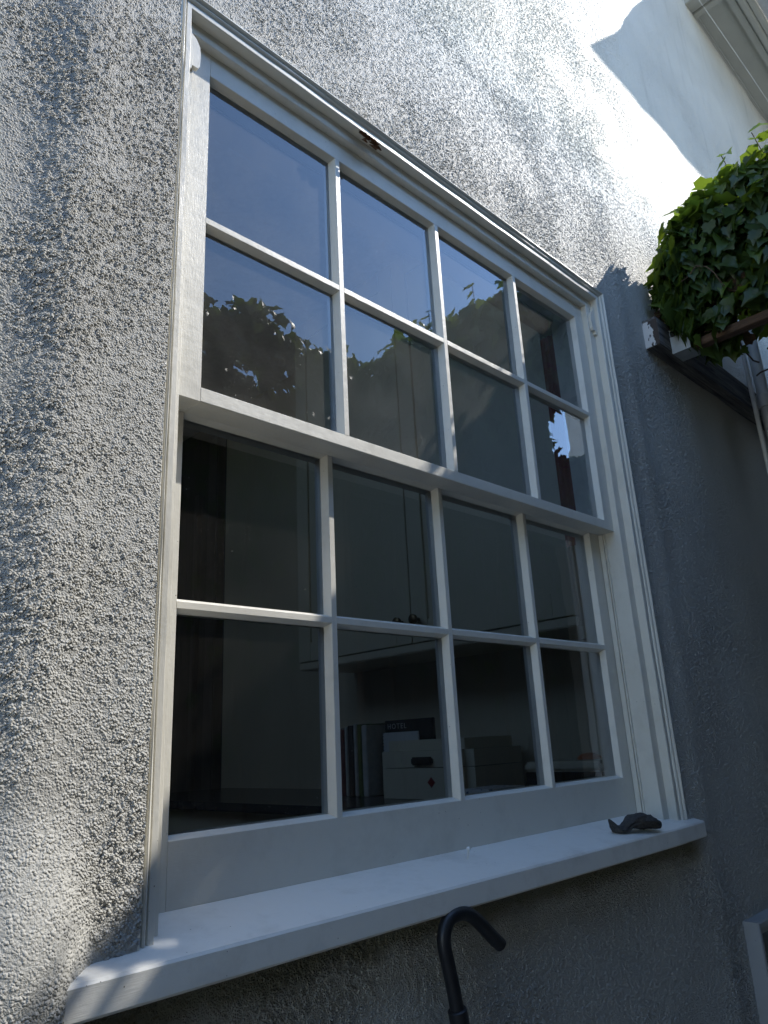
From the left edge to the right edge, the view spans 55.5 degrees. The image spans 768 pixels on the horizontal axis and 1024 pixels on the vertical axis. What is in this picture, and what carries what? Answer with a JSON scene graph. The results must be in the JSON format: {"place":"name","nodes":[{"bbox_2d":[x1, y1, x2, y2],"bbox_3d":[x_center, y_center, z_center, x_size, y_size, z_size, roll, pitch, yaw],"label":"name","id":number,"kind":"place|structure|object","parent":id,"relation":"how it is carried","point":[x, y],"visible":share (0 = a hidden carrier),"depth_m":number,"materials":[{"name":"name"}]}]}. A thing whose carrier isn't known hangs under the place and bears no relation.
{"place":"outdoors","nodes":[
{"label":"outdoors","id":0,"kind":"place"},
{"bbox_2d":[170,432,226,792],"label":"room wall","id":1,"kind":"structure","parent":0,"point":[195,466],"depth_m":4.30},
{"bbox_2d":[186,437,225,790],"bbox_3d":[-1.122,1.258,4.071,0.060,3.400,0.700,14,-24,-42],"label":"door surround","id":2,"kind":"object","parent":1,"relation":"attached to","point":[211,741],"visible":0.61,"depth_m":4.06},
{"bbox_2d":[183,135,404,440],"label":"room ceiling","id":3,"kind":"structure","parent":0,"point":[255,316],"depth_m":3.11,"materials":[{"name":"white paint"}]},
{"bbox_2d":[221,373,602,788],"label":"room wall side","id":4,"kind":"structure","parent":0,"point":[270,723],"depth_m":3.52,"materials":[{"name":"paint"}]},
{"bbox_2d":[295,253,586,672],"bbox_3d":[0.161,-0.259,2.890,0.340,1.626,1.310,14,-24,-42],"label":"wall cabinet","id":5,"kind":"object","parent":4,"relation":"attached to","point":[382,550],"depth_m":2.71,"materials":[{"name":"paint"}]},
{"bbox_2d":[295,268,414,662],"bbox_3d":[-0.170,-0.199,3.015,0.056,1.553,0.645,14,-24,-42],"label":"door","id":6,"kind":"structure","parent":5,"relation":"in","point":[373,550],"depth_m":2.96,"materials":[{"name":"paint"}]},
{"bbox_2d":[391,255,577,642],"bbox_3d":[0.285,-0.361,2.575,0.056,1.553,0.655,14,-24,-42],"label":"door","id":7,"kind":"structure","parent":5,"relation":"in","point":[483,595],"depth_m":2.52,"materials":[{"name":"paint"}]},
{"bbox_2d":[700,2,767,100],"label":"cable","id":8,"kind":"object","parent":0,"point":[732,48],"visible":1,"depth_m":3.39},
{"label":"path","id":9,"kind":"structure","parent":0,"visible":0},
{"bbox_2d":[0,0,767,1023],"label":"house wall","id":10,"kind":"structure","parent":9,"relation":"on","point":[588,140],"depth_m":1.25,"materials":[{"name":"white paint"}]},
{"bbox_2d":[740,341,767,473],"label":"conduit","id":11,"kind":"object","parent":10,"relation":"attached to","point":[755,408],"visible":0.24,"depth_m":2.88,"materials":[{"name":"grey metal"}]},
{"bbox_2d":[742,908,767,1023],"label":"basement window","id":12,"kind":"structure","parent":10,"relation":"attached to","point":[756,931],"depth_m":1.85,"materials":[{"name":"paint"}]},
{"bbox_2d":[742,908,767,1023],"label":"window frame","id":13,"kind":"structure","parent":12,"relation":"in","point":[755,926],"depth_m":1.85,"materials":[{"name":"paint"}]},
{"bbox_2d":[746,330,767,441],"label":"soil pipe","id":14,"kind":"object","parent":10,"relation":"attached to","point":[761,385],"visible":0.59,"depth_m":2.97,"materials":[{"name":"grey metal"}]},
{"bbox_2d":[437,906,505,1023],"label":"garden crook","id":15,"kind":"object","parent":9,"relation":"on","point":[491,936],"visible":1,"depth_m":1.09,"materials":[{"name":"black metal"}]},
{"bbox_2d":[642,269,767,430],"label":"pergola","id":16,"kind":"object","parent":9,"relation":"on","point":[663,343],"visible":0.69,"depth_m":2.47,"materials":[{"name":"white paint"}]},
{"bbox_2d":[643,123,767,375],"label":"ivy","id":17,"kind":"object","parent":16,"relation":"hanging from","point":[716,229],"visible":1,"depth_m":2.38,"materials":[{"name":"green plant"}]},
{"bbox_3d":[5.105,-0.121,5.198,3.980,6.100,1.930,14,-24,-42],"label":"house wing","id":18,"kind":"object","parent":9,"relation":"on","visible":0},
{"bbox_2d":[684,0,767,122],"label":"eave","id":19,"kind":"object","parent":18,"relation":"attached to","point":[742,25],"visible":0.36,"depth_m":4.40,"materials":[{"name":"paint"}]},
{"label":"room floor","id":20,"kind":"structure","parent":0,"visible":0},
{"bbox_2d":[168,788,424,832],"bbox_3d":[-0.222,1.764,2.557,0.625,1.438,2.220,14,-24,-42],"label":"kitchen base unit","id":21,"kind":"object","parent":20,"relation":"on","point":[197,809],"visible":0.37,"depth_m":2.75,"materials":[{"name":"paint"}]},
{"bbox_2d":[340,729,346,795],"bbox_3d":[-0.099,0.943,2.760,0.155,0.234,0.025,14,-24,-42],"label":"book","id":22,"kind":"object","parent":21,"relation":"on","point":[343,762],"visible":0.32,"depth_m":2.71,"materials":[{"name":"paper"}]},
{"bbox_2d":[344,727,349,795],"bbox_3d":[-0.083,0.932,2.745,0.155,0.243,0.015,14,-24,-42],"label":"book","id":23,"kind":"object","parent":21,"relation":"on","point":[347,763],"visible":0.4,"depth_m":2.69,"materials":[{"name":"paper"}]},
{"bbox_2d":[348,725,355,795],"bbox_3d":[-0.066,0.924,2.729,0.155,0.247,0.029,14,-24,-42],"label":"book","id":24,"kind":"object","parent":21,"relation":"on","point":[351,760],"visible":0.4,"depth_m":2.67,"materials":[{"name":"paper"}]},
{"bbox_2d":[353,723,374,795],"bbox_3d":[-0.048,0.916,2.712,0.155,0.251,0.017,14,-24,-42],"label":"book","id":25,"kind":"object","parent":21,"relation":"on","point":[356,759],"visible":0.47,"depth_m":2.66,"materials":[{"name":"paper"}]},
{"bbox_2d":[357,723,384,796],"bbox_3d":[-0.033,0.911,2.697,0.155,0.249,0.021,14,-24,-42],"label":"book","id":26,"kind":"object","parent":21,"relation":"on","point":[360,762],"visible":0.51,"depth_m":2.65,"materials":[{"name":"paper"}]},
{"bbox_2d":[361,724,384,796],"bbox_3d":[-0.014,0.907,2.678,0.155,0.244,0.027,14,-24,-42],"label":"book","id":27,"kind":"object","parent":21,"relation":"on","point":[372,745],"visible":0.58,"depth_m":2.64,"materials":[{"name":"paper"}]},
{"bbox_2d":[382,731,418,751],"bbox_3d":[0.062,0.889,2.581,0.011,0.213,0.182,14,-24,-42],"label":"notebook","id":28,"kind":"object","parent":21,"relation":"on","point":[402,736],"visible":0.27,"depth_m":2.61,"materials":[{"name":"paper"}]},
{"bbox_2d":[385,717,435,739],"bbox_3d":[0.096,0.873,2.606,0.016,0.256,0.240,14,-24,-42],"label":"book","id":29,"kind":"object","parent":21,"relation":"on","point":[425,727],"visible":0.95,"depth_m":2.60,"materials":[{"name":"black paper"}]},
{"bbox_2d":[382,735,524,798],"bbox_3d":[0.224,0.865,2.481,0.335,0.183,0.410,14,-24,-42],"label":"bread bin","id":30,"kind":"object","parent":21,"relation":"on","point":[413,769],"visible":0.84,"depth_m":2.37,"materials":[{"name":"white metal"}]},
{"bbox_2d":[464,785,524,793],"bbox_3d":[0.320,0.828,2.141,0.170,0.040,0.120,14,-24,-42],"label":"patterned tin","id":31,"kind":"object","parent":21,"relation":"on","point":[482,789],"visible":0.27,"depth_m":2.11,"materials":[{"name":"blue metal"}]},
{"bbox_2d":[525,757,604,785],"bbox_3d":[0.597,0.791,2.174,0.240,0.104,0.260,14,-24,-42],"label":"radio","id":32,"kind":"object","parent":21,"relation":"on","point":[566,769],"visible":0.38,"depth_m":2.09,"materials":[{"name":"beige plastic"}]},
{"bbox_2d":[577,752,601,759],"bbox_3d":[0.612,0.727,2.176,0.072,0.018,0.072,14,-24,-42],"label":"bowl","id":33,"kind":"object","parent":32,"relation":"on","point":[584,756],"visible":1,"depth_m":2.15,"materials":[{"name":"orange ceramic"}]},
{"bbox_3d":[0.632,-1.655,2.778,15.000,8.000,0.130,14,-24,-42],"label":"wall backing","id":34,"kind":"object","parent":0,"visible":0},
{"bbox_2d":[64,0,706,1023],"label":"sash window","id":35,"kind":"structure","parent":34,"relation":"attached to","point":[226,902],"depth_m":1.43,"materials":[{"name":"paint"}]},
{"bbox_2d":[466,846,470,857],"bbox_3d":[0.152,0.612,1.310,0.008,0.022,0.009,14,-24,-42],"label":"nail","id":36,"kind":"object","parent":35,"relation":"on","point":[468,848],"visible":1,"depth_m":1.31,"materials":[{"name":"silver metal"}]},
{"bbox_2d":[540,334,575,546],"bbox_3d":[0.556,-0.238,2.248,0.008,0.700,0.086,14,-24,-42],"label":"curtain","id":37,"kind":"object","parent":35,"relation":"hanging from","point":[565,484],"visible":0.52,"depth_m":2.26,"materials":[{"name":"red fabric"}]},
{"bbox_2d":[608,812,661,833],"bbox_3d":[0.552,0.686,1.614,0.147,0.037,0.065,2,-18,-14],"label":"dried leaf","id":38,"kind":"object","parent":35,"relation":"on","point":[639,821],"visible":1,"depth_m":1.59,"materials":[{"name":"brown plant"}]}
]}

